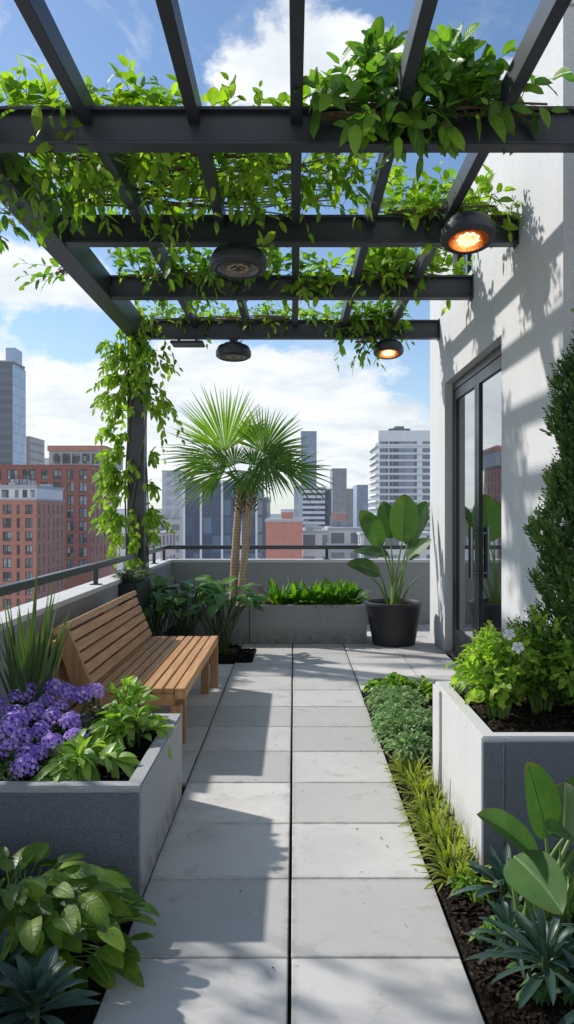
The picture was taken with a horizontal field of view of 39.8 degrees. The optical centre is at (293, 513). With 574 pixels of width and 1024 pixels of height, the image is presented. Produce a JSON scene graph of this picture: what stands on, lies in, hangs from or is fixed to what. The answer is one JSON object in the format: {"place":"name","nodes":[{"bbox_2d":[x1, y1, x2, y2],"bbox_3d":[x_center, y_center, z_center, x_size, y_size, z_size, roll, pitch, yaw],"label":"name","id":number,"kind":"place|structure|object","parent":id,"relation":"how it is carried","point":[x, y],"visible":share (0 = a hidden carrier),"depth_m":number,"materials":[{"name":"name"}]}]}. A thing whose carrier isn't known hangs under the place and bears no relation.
{"place":"outdoors","nodes":[
{"label":"outdoors","id":0,"kind":"place"},
{"bbox_2d":[0,348,25,464],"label":"city building","id":1,"kind":"structure","parent":0,"point":[12,410],"depth_m":300.01,"materials":[{"name":"blue glass"}]},
{"bbox_2d":[0,473,64,611],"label":"brick building","id":2,"kind":"structure","parent":0,"point":[31,528],"depth_m":165.28,"materials":[{"name":"red brick"}]},
{"bbox_2d":[26,436,44,464],"bbox_3d":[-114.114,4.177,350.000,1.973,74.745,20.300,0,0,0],"label":"city building","id":3,"kind":"structure","parent":0,"point":[35,451],"depth_m":347.46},
{"bbox_2d":[0,445,123,589],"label":"brick building","id":4,"kind":"structure","parent":0,"point":[72,470],"depth_m":215.28,"materials":[{"name":"red brick"}]},
{"bbox_2d":[117,527,176,571],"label":"city building","id":5,"kind":"structure","parent":0,"point":[168,538],"depth_m":111.62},
{"bbox_2d":[158,513,182,558],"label":"city building","id":6,"kind":"structure","parent":0,"point":[175,522],"depth_m":230.00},
{"bbox_2d":[162,470,188,516],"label":"city building","id":7,"kind":"structure","parent":0,"point":[168,506],"depth_m":300.00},
{"bbox_2d":[183,480,264,558],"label":"city building","id":8,"kind":"structure","parent":0,"point":[215,528],"depth_m":150.00,"materials":[{"name":"blue glass"}]},
{"bbox_2d":[0,0,540,513],"label":"sky","id":9,"kind":"structure","parent":0,"point":[57,329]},
{"bbox_2d":[265,512,303,558],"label":"city building","id":10,"kind":"structure","parent":0,"point":[286,528],"depth_m":105.00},
{"bbox_2d":[294,487,301,517],"bbox_3d":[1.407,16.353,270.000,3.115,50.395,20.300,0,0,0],"label":"city building","id":11,"kind":"structure","parent":0,"point":[298,507],"depth_m":260.00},
{"bbox_2d":[300,431,316,486],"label":"city building","id":12,"kind":"structure","parent":0,"point":[310,442],"depth_m":520.00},
{"bbox_2d":[303,516,328,558],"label":"city building","id":13,"kind":"structure","parent":0,"point":[315,534],"depth_m":118.00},
{"bbox_2d":[330,468,346,520],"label":"city building","id":14,"kind":"structure","parent":0,"point":[339,496],"depth_m":380.00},
{"bbox_2d":[347,489,352,520],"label":"city building","id":15,"kind":"structure","parent":0,"point":[349,504],"depth_m":390.00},
{"bbox_2d":[353,485,367,526],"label":"city building","id":16,"kind":"structure","parent":0,"point":[360,497],"depth_m":420.00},
{"bbox_2d":[356,527,429,558],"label":"city building","id":17,"kind":"structure","parent":0,"point":[363,540],"depth_m":122.00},
{"bbox_2d":[368,426,429,531],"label":"city building","id":18,"kind":"structure","parent":0,"point":[399,459],"depth_m":179.95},
{"bbox_3d":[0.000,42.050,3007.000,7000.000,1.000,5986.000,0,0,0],"label":"city ground","id":19,"kind":"structure","parent":0,"visible":0},
{"bbox_2d":[263,498,270,558],"bbox_3d":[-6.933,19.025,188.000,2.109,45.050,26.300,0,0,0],"label":"city building","id":20,"kind":"structure","parent":19,"relation":"on","point":[266,510],"depth_m":175.00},
{"bbox_2d":[302,487,325,528],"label":"city building","id":21,"kind":"structure","parent":19,"relation":"on","point":[315,512],"depth_m":219.85,"materials":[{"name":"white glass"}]},
{"bbox_2d":[325,489,331,525],"bbox_3d":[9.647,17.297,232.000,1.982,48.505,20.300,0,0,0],"label":"city building","id":22,"kind":"structure","parent":19,"relation":"on","point":[327,508],"depth_m":222.00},
{"bbox_2d":[324,516,360,558],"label":"city building","id":23,"kind":"structure","parent":19,"relation":"on","point":[342,533],"depth_m":130.00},
{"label":"host block","id":24,"kind":"structure","parent":0,"visible":0},
{"bbox_2d":[0,626,494,1023],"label":"terrace slab","id":25,"kind":"structure","parent":24,"relation":"on","point":[170,631],"depth_m":3.23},
{"bbox_2d":[0,913,127,1023],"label":"mulch bed","id":26,"kind":"object","parent":25,"relation":"on","point":[81,1014],"visible":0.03,"depth_m":2.50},
{"bbox_2d":[0,927,29,1023],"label":"lance leaf plant","id":27,"kind":"object","parent":26,"relation":"on","point":[11,960],"visible":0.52,"depth_m":2.35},
{"bbox_2d":[0,946,99,1023],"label":"lance leaf plant","id":28,"kind":"object","parent":26,"relation":"on","point":[32,984],"visible":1,"depth_m":2.28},
{"bbox_2d":[0,842,160,1023],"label":"heart leaf plant","id":29,"kind":"object","parent":26,"relation":"on","point":[88,899],"visible":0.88,"depth_m":2.61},
{"bbox_2d":[0,560,171,712],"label":"parapet wall","id":30,"kind":"structure","parent":25,"relation":"on","point":[82,599],"depth_m":6.24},
{"bbox_2d":[0,553,136,596],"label":"handrail","id":31,"kind":"object","parent":30,"relation":"on","point":[21,585],"visible":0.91,"depth_m":6.12,"materials":[{"name":"metal"}]},
{"bbox_2d":[118,577,149,610],"bbox_3d":[-1.650,0.791,8.125,0.220,0.318,0.750,0,0,0],"label":"hanging trough","id":32,"kind":"object","parent":30,"relation":"hanging from","point":[141,588],"visible":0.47,"depth_m":7.90,"materials":[{"name":"black metal"}]},
{"bbox_2d":[109,569,152,582],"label":"herb bush","id":33,"kind":"object","parent":32,"relation":"on","point":[126,576],"visible":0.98,"depth_m":7.87,"materials":[{"name":"green plant"}]},
{"bbox_2d":[149,545,167,563],"bbox_3d":[-1.800,0.546,10.245,0.090,0.198,1.950,0,0,0],"label":"handrail","id":34,"kind":"object","parent":30,"relation":"on","point":[164,548],"visible":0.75,"depth_m":10.28,"materials":[{"name":"metal"}]},
{"bbox_2d":[209,643,239,663],"bbox_3d":[-1.178,1.556,8.795,1.076,0.085,1.250,0,0,0],"label":"mulch bed","id":35,"kind":"object","parent":25,"relation":"on","point":[227,658],"visible":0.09,"depth_m":8.60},
{"bbox_2d":[139,575,201,635],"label":"broad leaf plant","id":36,"kind":"object","parent":35,"relation":"on","point":[159,598],"visible":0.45,"depth_m":8.59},
{"bbox_2d":[141,575,235,637],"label":"broad leaf plant","id":37,"kind":"object","parent":35,"relation":"on","point":[209,584],"visible":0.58,"depth_m":8.74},
{"bbox_2d":[174,574,271,654],"bbox_3d":[-0.765,1.123,8.723,1.047,0.858,1.090,0,0,0],"label":"broad leaf plant","id":38,"kind":"object","parent":35,"relation":"on","point":[251,600],"visible":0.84,"depth_m":8.69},
{"bbox_2d":[0,0,573,569],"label":"pergola","id":39,"kind":"object","parent":25,"relation":"on","point":[108,134],"visible":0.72,"depth_m":4.97,"materials":[{"name":"metal"}]},
{"bbox_2d":[0,194,37,254],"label":"climbing vine","id":40,"kind":"object","parent":39,"relation":"hanging from","point":[22,213],"visible":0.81,"depth_m":5.08,"materials":[{"name":"green plant"}]},
{"bbox_2d":[12,257,66,290],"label":"climbing vine","id":41,"kind":"object","parent":39,"relation":"attached to","point":[54,262],"visible":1,"depth_m":6.63,"materials":[{"name":"green plant"}]},
{"bbox_2d":[0,83,124,251],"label":"climbing vine","id":42,"kind":"object","parent":39,"relation":"hanging from","point":[24,165],"visible":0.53,"depth_m":4.91,"materials":[{"name":"green plant"}]},
{"bbox_2d":[86,304,184,570],"bbox_3d":[-1.796,-0.788,8.981,1.137,3.220,0.696,0,0,0],"label":"climbing vine","id":43,"kind":"object","parent":39,"relation":"attached to","point":[109,478],"visible":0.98,"depth_m":8.93,"materials":[{"name":"green plant"}]},
{"bbox_2d":[0,54,347,194],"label":"climbing vine","id":44,"kind":"object","parent":39,"relation":"on","point":[11,86],"visible":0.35,"depth_m":4.47,"materials":[{"name":"green plant"}]},
{"bbox_2d":[170,339,205,347],"bbox_3d":[-1.230,-1.981,9.190,0.380,0.062,0.280,0,0,0],"label":"flat fixture","id":45,"kind":"object","parent":39,"relation":"attached to","point":[179,343],"visible":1,"depth_m":9.15,"materials":[{"name":"black metal"}]},
{"bbox_2d":[0,85,407,269],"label":"climbing vine","id":46,"kind":"object","parent":39,"relation":"on","point":[251,180],"visible":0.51,"depth_m":5.43,"materials":[{"name":"green plant"}]},
{"bbox_2d":[82,193,346,316],"bbox_3d":[-0.705,-2.274,7.080,2.409,0.912,1.965,0,0,0],"label":"climbing vine","id":47,"kind":"object","parent":39,"relation":"on","point":[152,272],"visible":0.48,"depth_m":7.34,"materials":[{"name":"green plant"}]},
{"bbox_2d":[216,339,250,361],"bbox_3d":[-0.700,-1.900,9.179,0.410,0.227,0.412,0,0,0],"label":"heat lamp","id":48,"kind":"object","parent":39,"relation":"hanging from","point":[232,350],"visible":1,"depth_m":9.06,"materials":[{"name":"black metal"}]},
{"bbox_2d":[210,242,266,279],"bbox_3d":[-0.420,-1.914,5.969,0.430,0.201,0.432,0,0,0],"label":"heat lamp","id":49,"kind":"object","parent":39,"relation":"hanging from","point":[239,261],"visible":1,"depth_m":5.85,"materials":[{"name":"black metal"}]},
{"bbox_2d":[143,300,338,348],"bbox_3d":[-0.677,-2.264,9.227,2.400,0.725,0.752,0,0,0],"label":"climbing vine","id":50,"kind":"object","parent":39,"relation":"on","point":[256,315],"visible":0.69,"depth_m":9.13,"materials":[{"name":"green plant"}]},
{"bbox_2d":[324,300,414,374],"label":"climbing vine","id":51,"kind":"object","parent":39,"relation":"on","point":[383,326],"visible":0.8,"depth_m":9.02,"materials":[{"name":"green plant"}]},
{"bbox_2d":[280,247,474,316],"bbox_3d":[0.827,-2.243,7.529,1.924,0.916,1.061,0,0,0],"label":"climbing vine","id":52,"kind":"object","parent":39,"relation":"on","point":[376,266],"visible":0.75,"depth_m":7.35,"materials":[{"name":"green plant"}]},
{"bbox_2d":[373,339,403,359],"bbox_3d":[1.090,-1.909,9.161,0.350,0.210,0.351,0,0,0],"label":"heat lamp","id":53,"kind":"object","parent":39,"relation":"hanging from","point":[391,349],"visible":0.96,"depth_m":9.07,"materials":[{"name":"black metal"}]},
{"bbox_2d":[293,16,573,181],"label":"climbing vine","id":54,"kind":"object","parent":39,"relation":"on","point":[448,80],"visible":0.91,"depth_m":4.24,"materials":[{"name":"green plant"}]},
{"bbox_2d":[363,161,523,268],"bbox_3d":[1.150,-2.220,6.083,1.253,0.866,0.998,0,0,0],"label":"climbing vine","id":55,"kind":"object","parent":39,"relation":"on","point":[414,206],"visible":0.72,"depth_m":5.88,"materials":[{"name":"green plant"}]},
{"bbox_2d":[440,210,495,254],"bbox_3d":[1.245,-2.025,5.679,0.390,0.251,0.390,0,0,0],"label":"heat lamp","id":56,"kind":"object","parent":39,"relation":"hanging from","point":[467,232],"visible":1,"depth_m":5.61,"materials":[{"name":"black metal"}]},
{"bbox_2d":[93,624,484,1023],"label":"paving","id":57,"kind":"structure","parent":25,"relation":"on","point":[373,942],"depth_m":3.42,"materials":[{"name":"concrete"}]},
{"bbox_2d":[0,713,181,901],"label":"concrete planter","id":58,"kind":"object","parent":57,"relation":"on","point":[123,822],"visible":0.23,"depth_m":3.16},
{"bbox_2d":[0,720,63,780],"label":"flowering plant","id":59,"kind":"object","parent":58,"relation":"on","point":[15,756],"visible":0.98,"depth_m":3.44,"materials":[{"name":"purple plant"}]},
{"bbox_2d":[0,571,76,723],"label":"sword leaf plant","id":60,"kind":"object","parent":58,"relation":"on","point":[34,661],"visible":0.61,"depth_m":4.14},
{"bbox_2d":[0,677,91,753],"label":"flowering plant","id":61,"kind":"object","parent":58,"relation":"on","point":[40,726],"visible":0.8,"depth_m":3.86,"materials":[{"name":"purple plant"}]},
{"bbox_2d":[30,728,140,782],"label":"leafy plant","id":62,"kind":"object","parent":58,"relation":"on","point":[79,757],"visible":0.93,"depth_m":3.39,"materials":[{"name":"green plant"}]},
{"bbox_2d":[56,682,155,747],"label":"flowering plant","id":63,"kind":"object","parent":58,"relation":"on","point":[82,698],"visible":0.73,"depth_m":4.08,"materials":[{"name":"purple plant"}]},
{"bbox_2d":[99,675,163,733],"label":"leafy plant","id":64,"kind":"object","parent":58,"relation":"on","point":[132,689],"visible":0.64,"depth_m":4.09,"materials":[{"name":"green plant"}]},
{"bbox_2d":[86,704,178,760],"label":"leafy plant","id":65,"kind":"object","parent":58,"relation":"on","point":[113,726],"visible":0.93,"depth_m":3.84,"materials":[{"name":"green plant"}]},
{"bbox_2d":[51,590,217,756],"bbox_3d":[-1.103,1.120,6.060,0.842,0.858,2.200,0,0,0],"label":"wooden bench","id":66,"kind":"object","parent":57,"relation":"on","point":[102,650],"visible":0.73,"depth_m":5.63,"materials":[{"name":"brown wood"}]},
{"bbox_2d":[189,603,249,643],"bbox_3d":[-0.892,1.322,9.770,0.716,0.454,0.660,0,0,0],"label":"concrete planter","id":67,"kind":"object","parent":57,"relation":"on","point":[240,634],"visible":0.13,"depth_m":9.44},
{"bbox_2d":[159,383,337,604],"bbox_3d":[-0.562,-0.226,9.612,2.224,2.798,1.240,0,0,0],"label":"fan palm","id":68,"kind":"object","parent":67,"relation":"on","point":[277,454],"visible":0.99,"depth_m":9.62,"materials":[{"name":"green plant"}]},
{"bbox_2d":[233,648,255,662],"bbox_3d":[-0.532,1.536,8.635,0.207,0.039,0.830,0,0,0],"label":"mulch bed","id":69,"kind":"object","parent":57,"relation":"on","point":[247,655],"visible":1,"depth_m":8.55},
{"bbox_2d":[250,599,366,643],"bbox_3d":[0.169,1.319,9.765,1.394,0.459,0.670,0,0,0],"label":"concrete planter","id":70,"kind":"object","parent":57,"relation":"on","point":[303,624],"visible":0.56,"depth_m":9.43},
{"bbox_2d":[258,578,302,604],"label":"fern","id":71,"kind":"object","parent":70,"relation":"on","point":[275,594],"visible":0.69,"depth_m":9.65,"materials":[{"name":"green plant"}]},
{"bbox_2d":[278,576,308,604],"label":"fern","id":72,"kind":"object","parent":70,"relation":"on","point":[295,593],"visible":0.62,"depth_m":9.62,"materials":[{"name":"green plant"}]},
{"bbox_2d":[298,578,333,608],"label":"fern","id":73,"kind":"object","parent":70,"relation":"on","point":[315,595],"visible":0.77,"depth_m":9.58,"materials":[{"name":"green plant"}]},
{"bbox_2d":[312,577,356,607],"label":"fern","id":74,"kind":"object","parent":70,"relation":"on","point":[336,597],"visible":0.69,"depth_m":9.64,"materials":[{"name":"green plant"}]},
{"bbox_2d":[334,575,372,604],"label":"fern","id":75,"kind":"object","parent":70,"relation":"on","point":[353,593],"visible":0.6,"depth_m":9.74,"materials":[{"name":"green plant"}]},
{"bbox_2d":[365,598,422,646],"bbox_3d":[1.185,1.296,9.420,0.690,0.507,0.690,0,0,0],"label":"plant pot","id":76,"kind":"object","parent":57,"relation":"on","point":[393,625],"visible":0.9,"depth_m":9.17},
{"bbox_2d":[347,494,430,603],"bbox_3d":[1.118,0.448,9.330,1.060,1.363,0.848,0,0,0],"label":"paddle leaf plant","id":77,"kind":"object","parent":76,"relation":"on","point":[403,518],"visible":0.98,"depth_m":9.36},
{"bbox_2d":[157,559,429,625],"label":"parapet wall","id":78,"kind":"structure","parent":25,"relation":"on","point":[309,572],"depth_m":11.10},
{"bbox_2d":[168,545,429,558],"bbox_3d":[2.615,0.546,11.190,8.769,0.198,0.090,0,0,0],"label":"handrail","id":79,"kind":"object","parent":78,"relation":"on","point":[326,547],"visible":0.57,"depth_m":11.16,"materials":[{"name":"metal"}]},
{"bbox_2d":[362,691,432,788],"bbox_3d":[0.887,1.556,5.734,0.585,0.075,2.462,0,0,0],"label":"mulch bed","id":80,"kind":"object","parent":25,"relation":"on","point":[389,752],"visible":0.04,"depth_m":5.19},
{"bbox_2d":[360,672,421,696],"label":"leafy plant","id":81,"kind":"object","parent":80,"relation":"on","point":[391,680],"visible":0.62,"depth_m":6.68,"materials":[{"name":"green plant"}]},
{"bbox_2d":[366,689,422,711],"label":"frilly plant","id":82,"kind":"object","parent":80,"relation":"on","point":[394,696],"visible":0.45,"depth_m":6.04,"materials":[{"name":"green plant"}]},
{"bbox_2d":[362,681,429,709],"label":"frilly plant","id":83,"kind":"object","parent":80,"relation":"on","point":[404,689],"visible":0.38,"depth_m":6.29,"materials":[{"name":"green plant"}]},
{"bbox_2d":[369,697,425,717],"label":"frilly plant","id":84,"kind":"object","parent":80,"relation":"on","point":[401,706],"visible":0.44,"depth_m":5.76,"materials":[{"name":"green plant"}]},
{"bbox_2d":[368,705,427,737],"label":"frilly plant","id":85,"kind":"object","parent":80,"relation":"on","point":[381,717],"visible":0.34,"depth_m":5.50,"materials":[{"name":"green plant"}]},
{"bbox_2d":[372,712,432,742],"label":"frilly plant","id":86,"kind":"object","parent":80,"relation":"on","point":[403,723],"visible":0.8,"depth_m":5.33,"materials":[{"name":"green plant"}]},
{"bbox_2d":[377,728,432,767],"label":"frilly plant","id":87,"kind":"object","parent":80,"relation":"on","point":[410,744],"visible":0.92,"depth_m":4.88,"materials":[{"name":"green plant"}]},
{"bbox_2d":[378,747,432,787],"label":"grass tuft","id":88,"kind":"object","parent":80,"relation":"on","point":[398,764],"visible":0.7,"depth_m":4.74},
{"bbox_2d":[398,675,432,703],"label":"leafy plant","id":89,"kind":"object","parent":80,"relation":"on","point":[424,686],"visible":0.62,"depth_m":6.56,"materials":[{"name":"green plant"}]},
{"bbox_2d":[399,785,479,879],"bbox_3d":[0.697,1.550,3.939,0.204,0.058,1.122,0,0,0],"label":"mulch bed","id":90,"kind":"object","parent":25,"relation":"on","point":[429,861],"visible":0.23,"depth_m":3.77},
{"bbox_2d":[387,759,435,801],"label":"grass tuft","id":91,"kind":"object","parent":90,"relation":"on","point":[428,775],"visible":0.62,"depth_m":4.52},
{"bbox_2d":[394,754,447,816],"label":"grass tuft","id":92,"kind":"object","parent":90,"relation":"on","point":[438,796],"visible":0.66,"depth_m":4.30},
{"bbox_2d":[392,782,454,828],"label":"grass tuft","id":93,"kind":"object","parent":90,"relation":"on","point":[442,805],"visible":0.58,"depth_m":4.10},
{"bbox_2d":[397,779,465,846],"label":"grass tuft","id":94,"kind":"object","parent":90,"relation":"on","point":[436,818],"visible":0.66,"depth_m":3.86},
{"bbox_2d":[402,813,474,872],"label":"grass tuft","id":95,"kind":"object","parent":90,"relation":"on","point":[458,834],"visible":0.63,"depth_m":3.67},
{"bbox_2d":[435,877,554,1023],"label":"mulch bed","id":96,"kind":"object","parent":25,"relation":"on","point":[499,1005],"visible":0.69,"depth_m":2.68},
{"bbox_2d":[411,835,499,899],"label":"grass tuft","id":97,"kind":"object","parent":96,"relation":"on","point":[443,859],"visible":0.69,"depth_m":3.44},
{"bbox_2d":[445,868,494,906],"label":"leafy plant","id":98,"kind":"object","parent":96,"relation":"on","point":[459,880],"visible":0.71,"depth_m":3.22,"materials":[{"name":"green plant"}]},
{"bbox_2d":[446,843,519,935],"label":"lance leaf plant","id":99,"kind":"object","parent":96,"relation":"on","point":[497,865],"visible":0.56,"depth_m":3.03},
{"bbox_2d":[467,915,514,964],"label":"leafy plant","id":100,"kind":"object","parent":96,"relation":"on","point":[486,924],"visible":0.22,"depth_m":2.86,"materials":[{"name":"green plant"}]},
{"bbox_2d":[468,895,536,978],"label":"lance leaf plant","id":101,"kind":"object","parent":96,"relation":"on","point":[504,915],"visible":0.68,"depth_m":2.73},
{"bbox_2d":[430,0,573,662],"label":"rooftop building","id":102,"kind":"structure","parent":25,"relation":"on","point":[502,342],"depth_m":6.39,"materials":[{"name":"paint"}]},
{"bbox_2d":[457,254,472,274],"bbox_3d":[1.755,-2.540,7.925,0.050,0.460,0.950,0,0,0],"label":"upper window","id":103,"kind":"structure","parent":102,"relation":"in","point":[468,268],"depth_m":7.91,"materials":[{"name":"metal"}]},
{"bbox_2d":[454,374,476,657],"bbox_3d":[1.765,0.077,8.241,0.120,2.866,1.075,0,0,0],"label":"door","id":104,"kind":"structure","parent":102,"relation":"in","point":[465,397],"depth_m":8.29,"materials":[{"name":"glass"}]},
{"bbox_2d":[471,355,501,646],"bbox_3d":[1.765,0.077,7.090,0.120,2.866,1.215,0,0,0],"label":"door","id":105,"kind":"structure","parent":102,"relation":"in","point":[489,380],"depth_m":7.27,"materials":[{"name":"glass"}]},
{"bbox_2d":[433,681,573,878],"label":"concrete planter","id":106,"kind":"object","parent":25,"relation":"on","point":[484,758],"visible":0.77,"depth_m":3.52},
{"bbox_2d":[450,629,494,701],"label":"leafy shrub","id":107,"kind":"object","parent":106,"relation":"on","point":[467,647],"visible":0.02,"depth_m":4.26,"materials":[{"name":"green plant"}]},
{"bbox_2d":[444,620,543,719],"bbox_3d":[1.006,0.775,3.915,0.483,0.494,0.504,0,0,0],"label":"leafy shrub","id":108,"kind":"object","parent":106,"relation":"on","point":[497,682],"visible":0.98,"depth_m":3.85,"materials":[{"name":"green plant"}]},
{"bbox_2d":[497,308,573,706],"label":"conifer","id":109,"kind":"object","parent":106,"relation":"on","point":[556,566],"visible":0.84,"depth_m":4.09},
{"bbox_2d":[502,605,573,713],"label":"leafy shrub","id":110,"kind":"object","parent":106,"relation":"on","point":[535,686],"visible":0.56,"depth_m":3.99,"materials":[{"name":"green plant"}]},
{"bbox_2d":[537,633,573,711],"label":"leafy shrub","id":111,"kind":"object","parent":106,"relation":"on","point":[565,679],"visible":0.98,"depth_m":3.81,"materials":[{"name":"green plant"}]},
{"bbox_2d":[482,881,573,1023],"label":"mulch bed","id":112,"kind":"object","parent":25,"relation":"on","point":[559,1010],"visible":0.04,"depth_m":2.51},
{"bbox_2d":[462,905,573,1009],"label":"lance leaf plant","id":113,"kind":"object","parent":112,"relation":"on","point":[541,932],"visible":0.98,"depth_m":2.52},
{"bbox_2d":[477,761,573,964],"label":"paddle leaf plant","id":114,"kind":"object","parent":112,"relation":"on","point":[534,877],"visible":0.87,"depth_m":2.69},
{"bbox_2d":[504,875,573,929],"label":"leafy plant","id":115,"kind":"object","parent":112,"relation":"on","point":[508,895],"visible":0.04,"depth_m":2.94,"materials":[{"name":"green plant"}]},
{"bbox_2d":[506,934,573,1006],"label":"leafy plant","id":116,"kind":"object","parent":112,"relation":"on","point":[541,993],"visible":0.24,"depth_m":2.55,"materials":[{"name":"green plant"}]},
{"bbox_2d":[556,947,573,1023],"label":"lance leaf plant","id":117,"kind":"object","parent":112,"relation":"on","point":[568,1018],"visible":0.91,"depth_m":2.40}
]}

